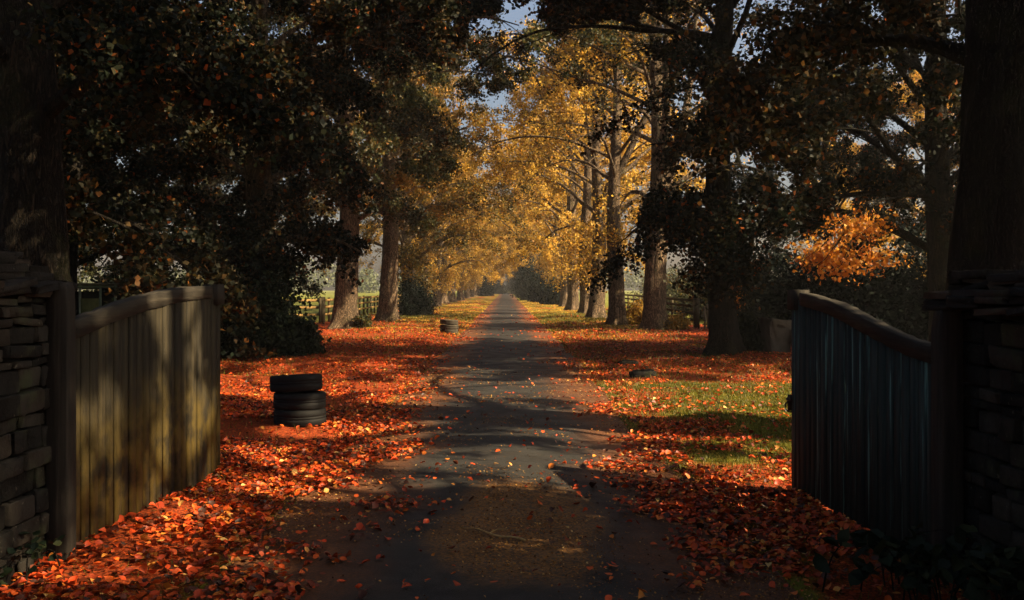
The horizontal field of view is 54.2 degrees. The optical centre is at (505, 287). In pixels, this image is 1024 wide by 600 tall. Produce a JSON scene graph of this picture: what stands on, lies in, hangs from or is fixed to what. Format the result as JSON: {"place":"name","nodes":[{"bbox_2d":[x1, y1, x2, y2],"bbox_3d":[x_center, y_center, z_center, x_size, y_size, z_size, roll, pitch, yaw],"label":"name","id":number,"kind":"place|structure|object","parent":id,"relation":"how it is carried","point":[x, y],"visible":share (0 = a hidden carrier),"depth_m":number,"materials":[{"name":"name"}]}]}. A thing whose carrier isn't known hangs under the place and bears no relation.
{"place":"outdoors","nodes":[
{"label":"outdoors","id":0,"kind":"place"},
{"bbox_2d":[0,291,1005,599],"bbox_3d":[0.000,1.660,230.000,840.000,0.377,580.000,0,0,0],"label":"ground","id":1,"kind":"structure","parent":0,"point":[256,429],"depth_m":11.16,"materials":[{"name":"plant"}]},
{"bbox_2d":[0,530,65,584],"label":"bramble","id":2,"kind":"object","parent":1,"relation":"on","point":[31,548],"visible":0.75,"depth_m":5.52,"materials":[{"name":"green plant"}]},
{"bbox_2d":[0,251,76,591],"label":"stone pier","id":3,"kind":"structure","parent":1,"relation":"on","point":[25,453],"depth_m":5.67,"materials":[{"name":"stone"}]},
{"bbox_2d":[46,282,75,559],"bbox_3d":[-2.679,0.910,6.031,0.136,1.880,0.157,0,0,0],"label":"gate post","id":4,"kind":"object","parent":1,"relation":"on","point":[61,417],"visible":0.84,"depth_m":5.95,"materials":[{"name":"wood"}]},
{"bbox_2d":[75,284,224,541],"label":"wooden gate","id":5,"kind":"structure","parent":4,"relation":"attached to","point":[147,398],"depth_m":7.14,"materials":[{"name":"brown wood"}]},
{"bbox_2d":[62,149,120,203],"bbox_3d":[-16.871,-5.498,25.896,12.280,14.454,13.556,0,0,37],"label":"leafy tree","id":6,"kind":"object","parent":1,"relation":"on","point":[108,186],"visible":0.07,"depth_m":26.82,"materials":[{"name":"green plant"}]},
{"bbox_2d":[63,131,129,282],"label":"leafy tree","id":7,"kind":"object","parent":1,"relation":"on","point":[113,270],"depth_m":40.41,"materials":[{"name":"green plant"}]},
{"bbox_2d":[75,283,124,315],"bbox_3d":[-11.350,0.766,27.250,2.250,1.768,1.803,0,0,0],"label":"shelter","id":8,"kind":"object","parent":1,"relation":"on","point":[86,301],"visible":0.14,"depth_m":26.48,"materials":[{"name":"wood"}]},
{"bbox_2d":[81,298,98,312],"bbox_3d":[-11.020,0.970,26.490,0.470,1.360,0.030,0,0,0],"label":"half door","id":9,"kind":"structure","parent":8,"relation":"in","point":[87,304],"depth_m":26.47,"materials":[{"name":"green wood"}]},
{"bbox_2d":[77,261,159,290],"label":"shrub","id":10,"kind":"object","parent":1,"relation":"on","point":[108,281],"visible":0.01,"depth_m":30.16,"materials":[{"name":"green plant"}]},
{"bbox_2d":[115,262,185,287],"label":"shrub","id":11,"kind":"object","parent":1,"relation":"on","point":[179,267],"depth_m":38.56,"materials":[{"name":"green plant"}]},
{"bbox_2d":[52,0,268,331],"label":"leafy tree","id":12,"kind":"object","parent":1,"relation":"on","point":[137,282],"visible":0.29,"depth_m":18.32,"materials":[{"name":"green plant"}]},
{"bbox_2d":[104,298,238,357],"bbox_3d":[-7.630,0.822,22.608,3.305,1.732,3.111,0,0,0],"label":"shrub","id":13,"kind":"object","parent":1,"relation":"on","point":[223,352],"depth_m":22.22,"materials":[{"name":"green plant"}]},
{"bbox_2d":[62,0,287,293],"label":"leafy tree","id":14,"kind":"object","parent":1,"relation":"on","point":[139,165],"visible":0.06,"depth_m":26.96,"materials":[{"name":"green plant"}]},
{"bbox_2d":[121,262,247,292],"bbox_3d":[-9.477,0.180,29.102,4.826,2.959,4.902,0,0,0],"label":"shrub","id":15,"kind":"object","parent":1,"relation":"on","point":[173,278],"visible":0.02,"depth_m":28.68,"materials":[{"name":"green plant"}]},
{"bbox_2d":[77,20,296,290],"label":"leafy tree","id":16,"kind":"object","parent":1,"relation":"on","point":[216,181],"visible":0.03,"depth_m":41.23,"materials":[{"name":"green plant"}]},
{"bbox_2d":[99,108,325,305],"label":"leafy tree","id":17,"kind":"object","parent":1,"relation":"on","point":[315,288],"visible":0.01,"depth_m":53.39,"materials":[{"name":"green plant"}]},
{"bbox_2d":[53,0,395,373],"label":"leafy tree","id":18,"kind":"object","parent":1,"relation":"on","point":[192,242],"visible":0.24,"depth_m":19.88,"materials":[{"name":"green plant"}]},
{"bbox_2d":[0,0,466,303],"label":"lime tree","id":19,"kind":"object","parent":1,"relation":"on","point":[34,102],"visible":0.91,"depth_m":12.10,"materials":[{"name":"green plant"}]},
{"bbox_2d":[210,254,331,358],"bbox_3d":[-5.930,0.441,24.033,3.411,2.498,3.282,0,0,0],"label":"shrub","id":20,"kind":"object","parent":1,"relation":"on","point":[278,326],"visible":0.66,"depth_m":23.09,"materials":[{"name":"green plant"}]},
{"bbox_2d":[273,408,325,426],"bbox_3d":[-2.420,1.510,11.750,0.610,0.195,0.610,0,0,36],"label":"tyre","id":21,"kind":"object","parent":1,"relation":"on","point":[293,418],"visible":0.83,"depth_m":11.49,"materials":[{"name":"rubber"}]},
{"bbox_2d":[273,390,325,410],"bbox_3d":[-2.424,1.321,11.761,0.610,0.195,0.610,0,-1,30],"label":"tyre","id":22,"kind":"object","parent":21,"relation":"on","point":[306,400],"visible":0.94,"depth_m":11.52,"materials":[{"name":"rubber"}]},
{"bbox_2d":[270,374,322,391],"bbox_3d":[-2.466,1.120,11.757,0.610,0.195,0.610,0,-5,-31],"label":"tyre","id":23,"kind":"object","parent":22,"relation":"on","point":[295,382],"visible":1,"depth_m":11.50,"materials":[{"name":"rubber"}]},
{"bbox_2d":[281,298,320,323],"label":"rail fence","id":24,"kind":"object","parent":1,"relation":"on","point":[314,307],"visible":0.3,"depth_m":43.25,"materials":[{"name":"brown wood"}]},
{"bbox_2d":[277,312,326,355],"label":"shrub","id":25,"kind":"object","parent":1,"relation":"on","point":[312,331],"visible":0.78,"depth_m":23.16,"materials":[{"name":"green plant"}]},
{"bbox_2d":[58,0,553,306],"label":"lime tree","id":26,"kind":"object","parent":1,"relation":"on","point":[256,237],"visible":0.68,"depth_m":24.54,"materials":[{"name":"green plant"}]},
{"bbox_2d":[320,294,400,322],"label":"rail fence","id":27,"kind":"object","parent":1,"relation":"on","point":[323,307],"visible":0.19,"depth_m":55.66,"materials":[{"name":"brown wood"}]},
{"bbox_2d":[351,310,375,327],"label":"shrub","id":28,"kind":"object","parent":1,"relation":"on","point":[362,320],"visible":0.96,"depth_m":37.83,"materials":[{"name":"green plant"}]},
{"bbox_2d":[192,0,543,328],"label":"lime tree","id":29,"kind":"object","parent":1,"relation":"on","point":[345,311],"visible":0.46,"depth_m":38.21,"materials":[{"name":"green plant"}]},
{"bbox_2d":[275,9,510,321],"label":"lime tree","id":30,"kind":"object","parent":1,"relation":"on","point":[387,309],"visible":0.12,"depth_m":46.44,"materials":[{"name":"yellow plant"}]},
{"bbox_2d":[397,270,439,315],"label":"shrub","id":31,"kind":"object","parent":1,"relation":"on","point":[414,299],"visible":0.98,"depth_m":56.40,"materials":[{"name":"green plant"}]},
{"bbox_2d":[304,69,550,314],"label":"lime tree","id":32,"kind":"object","parent":1,"relation":"on","point":[409,258],"visible":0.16,"depth_m":58.23,"materials":[{"name":"yellow plant"}]},
{"bbox_2d":[358,152,513,305],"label":"lime tree","id":33,"kind":"object","parent":1,"relation":"on","point":[442,277],"visible":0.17,"depth_m":86.31,"materials":[{"name":"yellow plant"}]},
{"bbox_2d":[359,120,514,296],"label":"lime tree","id":34,"kind":"object","parent":1,"relation":"on","point":[470,218],"visible":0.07,"depth_m":73.53,"materials":[{"name":"yellow plant"}]},
{"bbox_2d":[383,145,498,301],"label":"lime tree","id":35,"kind":"object","parent":1,"relation":"on","point":[451,296],"visible":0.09,"depth_m":109.94,"materials":[{"name":"yellow plant"}]},
{"bbox_2d":[373,152,513,303],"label":"lime tree","id":36,"kind":"object","parent":1,"relation":"on","point":[444,298],"visible":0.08,"depth_m":98.57,"materials":[{"name":"yellow plant"}]},
{"bbox_2d":[440,329,457,333],"bbox_3d":[-2.040,1.569,35.800,0.660,0.165,0.660,0,0,36],"label":"tyre","id":37,"kind":"object","parent":1,"relation":"on","point":[447,331],"visible":0.76,"depth_m":35.52,"materials":[{"name":"rubber"}]},
{"bbox_2d":[440,324,458,328],"bbox_3d":[-2.030,1.407,35.800,0.660,0.165,0.660,0,0,1],"label":"tyre","id":38,"kind":"object","parent":37,"relation":"on","point":[445,326],"visible":0.97,"depth_m":35.53,"materials":[{"name":"rubber"}]},
{"bbox_2d":[440,319,457,324],"bbox_3d":[-2.036,1.233,35.801,0.660,0.165,0.660,3,-1,-12],"label":"tyre","id":39,"kind":"object","parent":38,"relation":"on","point":[448,321],"visible":1,"depth_m":35.54,"materials":[{"name":"rubber"}]},
{"bbox_2d":[399,195,512,300],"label":"lime tree","id":40,"kind":"object","parent":1,"relation":"on","point":[460,295],"visible":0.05,"depth_m":121.88,"materials":[{"name":"yellow plant"}]},
{"bbox_2d":[427,221,509,293],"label":"lime tree","id":41,"kind":"object","parent":1,"relation":"on","point":[482,263],"visible":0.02,"depth_m":133.08,"materials":[{"name":"gold plant"}]},
{"bbox_2d":[431,206,510,296],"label":"lime tree","id":42,"kind":"object","parent":1,"relation":"on","point":[471,290],"visible":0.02,"depth_m":170.28,"materials":[{"name":"gold plant"}]},
{"bbox_2d":[428,219,515,296],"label":"lime tree","id":43,"kind":"object","parent":1,"relation":"on","point":[490,267],"visible":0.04,"depth_m":156.62,"materials":[{"name":"yellow plant"}]},
{"bbox_2d":[431,222,512,297],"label":"lime tree","id":44,"kind":"object","parent":1,"relation":"on","point":[466,294],"visible":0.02,"depth_m":146.24,"materials":[{"name":"yellow plant"}]},
{"bbox_2d":[473,203,495,295],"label":"lime tree","id":45,"kind":"object","parent":1,"relation":"on","point":[477,283],"visible":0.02,"depth_m":182.00,"materials":[{"name":"yellow plant"}]},
{"bbox_2d":[477,270,495,295],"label":"bush","id":46,"kind":"object","parent":1,"relation":"on","point":[487,289],"visible":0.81,"depth_m":188.47,"materials":[{"name":"green plant"}]},
{"bbox_2d":[476,248,504,295],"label":"lime tree","id":47,"kind":"object","parent":1,"relation":"on","point":[477,290],"visible":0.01,"depth_m":193.14,"materials":[{"name":"yellow plant"}]},
{"bbox_2d":[195,293,803,599],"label":"drive","id":48,"kind":"structure","parent":1,"relation":"on","point":[405,559],"depth_m":7.36,"materials":[{"name":"asphalt"}]},
{"bbox_2d":[461,527,525,540],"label":"fallen twig","id":49,"kind":"object","parent":48,"relation":"on","point":[514,537],"visible":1,"depth_m":6.49,"materials":[{"name":"wood"}]},
{"bbox_2d":[169,366,828,599],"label":"leaf crumbs","id":50,"kind":"object","parent":48,"relation":"on","point":[590,583],"visible":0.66,"depth_m":7.13,"materials":[{"name":"orange plant"}]},
{"bbox_2d":[0,301,998,599],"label":"fallen leaves","id":51,"kind":"object","parent":1,"relation":"on","point":[240,451],"visible":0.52,"depth_m":8.14,"materials":[{"name":"orange plant"}]},
{"bbox_2d":[77,260,923,292],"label":"woodland","id":52,"kind":"object","parent":1,"relation":"on","point":[365,286],"visible":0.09,"depth_m":290.12,"materials":[{"name":"green plant"}]},
{"bbox_2d":[493,279,509,293],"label":"bush","id":53,"kind":"object","parent":1,"relation":"on","point":[499,289],"visible":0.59,"depth_m":245.07,"materials":[{"name":"green plant"}]},
{"bbox_2d":[366,300,651,339],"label":"golden leaves","id":54,"kind":"object","parent":1,"relation":"on","point":[485,307],"visible":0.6,"depth_m":61.62,"materials":[{"name":"plant"}]},
{"bbox_2d":[503,278,514,293],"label":"bush","id":55,"kind":"object","parent":1,"relation":"on","point":[510,287],"visible":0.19,"depth_m":247.13,"materials":[{"name":"green plant"}]},
{"bbox_2d":[57,311,962,599],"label":"grass","id":56,"kind":"structure","parent":1,"relation":"on","point":[711,387],"depth_m":14.83,"materials":[{"name":"plant"}]},
{"bbox_2d":[494,198,535,265],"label":"lime tree","id":57,"kind":"object","parent":1,"relation":"on","point":[510,240],"visible":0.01,"depth_m":155.81,"materials":[{"name":"yellow plant"}]},
{"bbox_2d":[509,253,521,295],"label":"bush","id":58,"kind":"object","parent":1,"relation":"on","point":[515,281],"visible":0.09,"depth_m":184.54,"materials":[{"name":"green plant"}]},
{"bbox_2d":[511,253,531,297],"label":"bush","id":59,"kind":"object","parent":1,"relation":"on","point":[519,273],"visible":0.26,"depth_m":155.19,"materials":[{"name":"green plant"}]},
{"bbox_2d":[499,182,554,279],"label":"lime tree","id":60,"kind":"object","parent":1,"relation":"on","point":[514,240],"visible":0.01,"depth_m":132.49,"materials":[{"name":"yellow plant"}]},
{"bbox_2d":[515,253,540,299],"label":"bush","id":61,"kind":"object","parent":1,"relation":"on","point":[524,286],"visible":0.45,"depth_m":128.88,"materials":[{"name":"green plant"}]},
{"bbox_2d":[502,197,560,274],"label":"lime tree","id":62,"kind":"object","parent":1,"relation":"on","point":[523,264],"visible":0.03,"depth_m":146.13,"materials":[{"name":"gold plant"}]},
{"bbox_2d":[526,260,547,302],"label":"bush","id":63,"kind":"object","parent":1,"relation":"on","point":[536,287],"visible":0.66,"depth_m":107.20,"materials":[{"name":"green plant"}]},
{"bbox_2d":[480,127,606,278],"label":"lime tree","id":64,"kind":"object","parent":1,"relation":"on","point":[541,231],"visible":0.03,"depth_m":113.30,"materials":[{"name":"yellow plant"}]},
{"bbox_2d":[489,148,605,288],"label":"lime tree","id":65,"kind":"object","parent":1,"relation":"on","point":[551,235],"visible":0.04,"depth_m":102.44,"materials":[{"name":"yellow plant"}]},
{"bbox_2d":[489,139,606,282],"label":"lime tree","id":66,"kind":"object","parent":1,"relation":"on","point":[552,271],"visible":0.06,"depth_m":92.86,"materials":[{"name":"yellow plant"}]},
{"bbox_2d":[538,277,559,304],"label":"bush","id":67,"kind":"object","parent":1,"relation":"on","point":[549,296],"visible":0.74,"depth_m":90.72,"materials":[{"name":"green plant"}]},
{"bbox_2d":[508,179,592,277],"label":"lime tree","id":68,"kind":"object","parent":1,"relation":"on","point":[540,250],"depth_m":124.14,"materials":[{"name":"yellow plant"}]},
{"bbox_2d":[463,43,650,309],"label":"lime tree","id":69,"kind":"object","parent":1,"relation":"on","point":[569,214],"visible":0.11,"depth_m":69.42,"materials":[{"name":"yellow plant"}]},
{"bbox_2d":[494,108,644,306],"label":"lime tree","id":70,"kind":"object","parent":1,"relation":"on","point":[563,286],"visible":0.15,"depth_m":80.86,"materials":[{"name":"yellow plant"}]},
{"bbox_2d":[461,10,705,317],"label":"lime tree","id":71,"kind":"object","parent":1,"relation":"on","point":[596,309],"visible":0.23,"depth_m":51.21,"materials":[{"name":"yellow plant"}]},
{"bbox_2d":[481,39,697,312],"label":"lime tree","id":72,"kind":"object","parent":1,"relation":"on","point":[586,189],"visible":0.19,"depth_m":60.81,"materials":[{"name":"yellow plant"}]},
{"bbox_2d":[449,0,759,325],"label":"lime tree","id":73,"kind":"object","parent":1,"relation":"on","point":[616,314],"visible":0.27,"depth_m":43.19,"materials":[{"name":"yellow plant"}]},
{"bbox_2d":[617,360,638,365],"bbox_3d":[2.550,1.585,20.899,0.440,0.141,0.162,0,0,-8],"label":"log","id":74,"kind":"object","parent":1,"relation":"on","point":[625,362],"visible":0.66,"depth_m":20.84,"materials":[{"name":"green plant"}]},
{"bbox_2d":[625,297,642,323],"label":"shrub","id":75,"kind":"object","parent":1,"relation":"on","point":[634,311],"visible":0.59,"depth_m":43.72,"materials":[{"name":"yellow plant"}]},
{"bbox_2d":[629,369,656,377],"bbox_3d":[2.479,1.578,18.161,0.500,0.183,0.394,0,0,0],"label":"flat stone","id":76,"kind":"object","parent":1,"relation":"on","point":[644,373],"visible":0.69,"depth_m":18.01,"materials":[{"name":"grey stone"}]},
{"bbox_2d":[626,274,667,303],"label":"hedge bush","id":77,"kind":"object","parent":1,"relation":"on","point":[640,289],"visible":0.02,"depth_m":96.56,"materials":[{"name":"green plant"}]},
{"bbox_2d":[467,0,847,329],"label":"lime tree","id":78,"kind":"object","parent":1,"relation":"on","point":[654,314],"visible":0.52,"depth_m":36.94,"materials":[{"name":"plant"}]},
{"bbox_2d":[625,294,699,327],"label":"rail fence","id":79,"kind":"object","parent":1,"relation":"on","point":[696,316],"visible":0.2,"depth_m":41.22,"materials":[{"name":"brown wood"}]},
{"bbox_2d":[666,264,687,306],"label":"hedge bush","id":80,"kind":"object","parent":1,"relation":"on","point":[669,279],"visible":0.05,"depth_m":74.72,"materials":[{"name":"green plant"}]},
{"bbox_2d":[662,311,693,329],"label":"shrub","id":81,"kind":"object","parent":1,"relation":"on","point":[676,321],"visible":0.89,"depth_m":37.00,"materials":[{"name":"green plant"}]},
{"bbox_2d":[666,263,705,313],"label":"hedge bush","id":82,"kind":"object","parent":1,"relation":"on","point":[677,295],"visible":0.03,"depth_m":61.17,"materials":[{"name":"green plant"}]},
{"bbox_2d":[446,0,965,355],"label":"lime tree","id":83,"kind":"object","parent":1,"relation":"on","point":[726,231],"visible":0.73,"depth_m":22.86,"materials":[{"name":"green plant"}]},
{"bbox_2d":[703,304,708,328],"bbox_3d":[7.980,1.166,38.208,0.900,1.056,0.088,0,0,0],"label":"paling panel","id":84,"kind":"object","parent":1,"relation":"on","point":[704,323],"visible":0.19,"depth_m":38.18,"materials":[{"name":"brown wood"}]},
{"bbox_2d":[666,273,756,319],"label":"hedge bush","id":85,"kind":"object","parent":1,"relation":"on","point":[686,296],"visible":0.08,"depth_m":50.13,"materials":[{"name":"green plant"}]},
{"bbox_2d":[736,291,786,351],"bbox_3d":[6.034,0.726,24.392,1.642,1.764,1.859,0,0,-21],"label":"shrub","id":86,"kind":"object","parent":1,"relation":"on","point":[748,324],"visible":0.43,"depth_m":24.04,"materials":[{"name":"green plant"}]},
{"bbox_2d":[578,0,965,341],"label":"leafy tree","id":87,"kind":"object","parent":1,"relation":"on","point":[941,79],"visible":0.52,"depth_m":22.14,"materials":[{"name":"orange plant"}]},
{"bbox_2d":[756,317,791,353],"bbox_3d":[6.421,1.131,23.695,0.771,0.872,0.712,0,0,-14],"label":"bulk bag","id":88,"kind":"object","parent":1,"relation":"on","point":[776,334],"visible":0.83,"depth_m":23.44,"materials":[{"name":"white fabric"}]},
{"bbox_2d":[736,234,830,316],"bbox_3d":[8.691,-0.100,31.570,4.234,3.518,3.857,0,0,43],"label":"shrub","id":89,"kind":"object","parent":1,"relation":"on","point":[780,258],"visible":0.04,"depth_m":31.13,"materials":[{"name":"green plant"}]},
{"bbox_2d":[731,57,926,284],"bbox_3d":[13.043,-3.698,39.307,10.274,10.807,9.307,0,0,-39],"label":"leafy tree","id":90,"kind":"object","parent":1,"relation":"on","point":[846,158],"visible":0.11,"depth_m":38.18,"materials":[{"name":"green plant"}]},
{"bbox_2d":[749,242,928,338],"bbox_3d":[9.348,0.167,28.311,4.825,2.978,5.418,0,0,-28],"label":"hedge bush","id":91,"kind":"object","parent":1,"relation":"on","point":[865,296],"visible":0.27,"depth_m":27.05,"materials":[{"name":"green plant"}]},
{"bbox_2d":[798,202,888,289],"bbox_3d":[10.658,-0.702,31.611,3.496,4.744,3.170,0,0,0],"label":"shrub","id":92,"kind":"object","parent":1,"relation":"on","point":[815,236],"visible":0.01,"depth_m":31.02,"materials":[{"name":"orange plant"}]},
{"bbox_2d":[674,0,1023,395],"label":"lime tree","id":93,"kind":"object","parent":1,"relation":"on","point":[987,228],"visible":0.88,"depth_m":11.21,"materials":[{"name":"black plant"}]},
{"bbox_2d":[777,133,924,265],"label":"lime tree","id":94,"kind":"object","parent":1,"relation":"on","point":[854,149],"visible":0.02,"depth_m":61.27,"materials":[{"name":"yellow plant"}]},
{"bbox_2d":[848,208,928,340],"bbox_3d":[12.672,-0.706,28.909,5.914,4.607,5.928,0,0,0],"label":"hedge bush","id":95,"kind":"object","parent":1,"relation":"on","point":[919,299],"visible":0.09,"depth_m":28.82,"materials":[{"name":"green plant"}]},
{"bbox_2d":[832,67,958,278],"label":"lime tree","id":96,"kind":"object","parent":1,"relation":"on","point":[915,76],"visible":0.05,"depth_m":44.63,"materials":[{"name":"yellow plant"}]},
{"bbox_2d":[813,527,1023,599],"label":"bramble","id":97,"kind":"object","parent":1,"relation":"on","point":[922,566],"visible":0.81,"depth_m":5.45,"materials":[{"name":"green plant"}]},
{"bbox_2d":[901,0,963,221],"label":"leafy tree","id":98,"kind":"object","parent":1,"relation":"on","point":[958,108],"visible":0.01,"depth_m":36.28,"materials":[{"name":"green plant"}]},
{"bbox_2d":[921,0,964,192],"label":"leafy tree","id":99,"kind":"object","parent":1,"relation":"on","point":[958,159],"visible":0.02,"depth_m":26.01,"materials":[{"name":"green plant"}]},
{"bbox_2d":[931,310,963,568],"bbox_3d":[2.670,1.050,6.061,0.150,1.860,0.167,0,0,0],"label":"gate post","id":100,"kind":"object","parent":1,"relation":"on","point":[947,473],"visible":0.84,"depth_m":5.98,"materials":[{"name":"wood"}]},
{"bbox_2d":[784,290,930,554],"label":"wooden gate","id":101,"kind":"structure","parent":100,"relation":"attached to","point":[858,402],"depth_m":7.23,"materials":[{"name":"wood"}]},
{"bbox_2d":[899,522,1023,599],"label":"bramble","id":102,"kind":"object","parent":1,"relation":"on","point":[1006,575],"visible":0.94,"depth_m":5.30,"materials":[{"name":"green plant"}]},
{"bbox_2d":[921,269,1023,599],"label":"stone pier","id":103,"kind":"structure","parent":1,"relation":"on","point":[989,303],"depth_m":5.68,"materials":[{"name":"stone"}]},
{"bbox_2d":[77,0,964,290],"label":"sky","id":104,"kind":"structure","parent":0,"point":[517,14],"materials":[{"name":"blue"}]}
]}

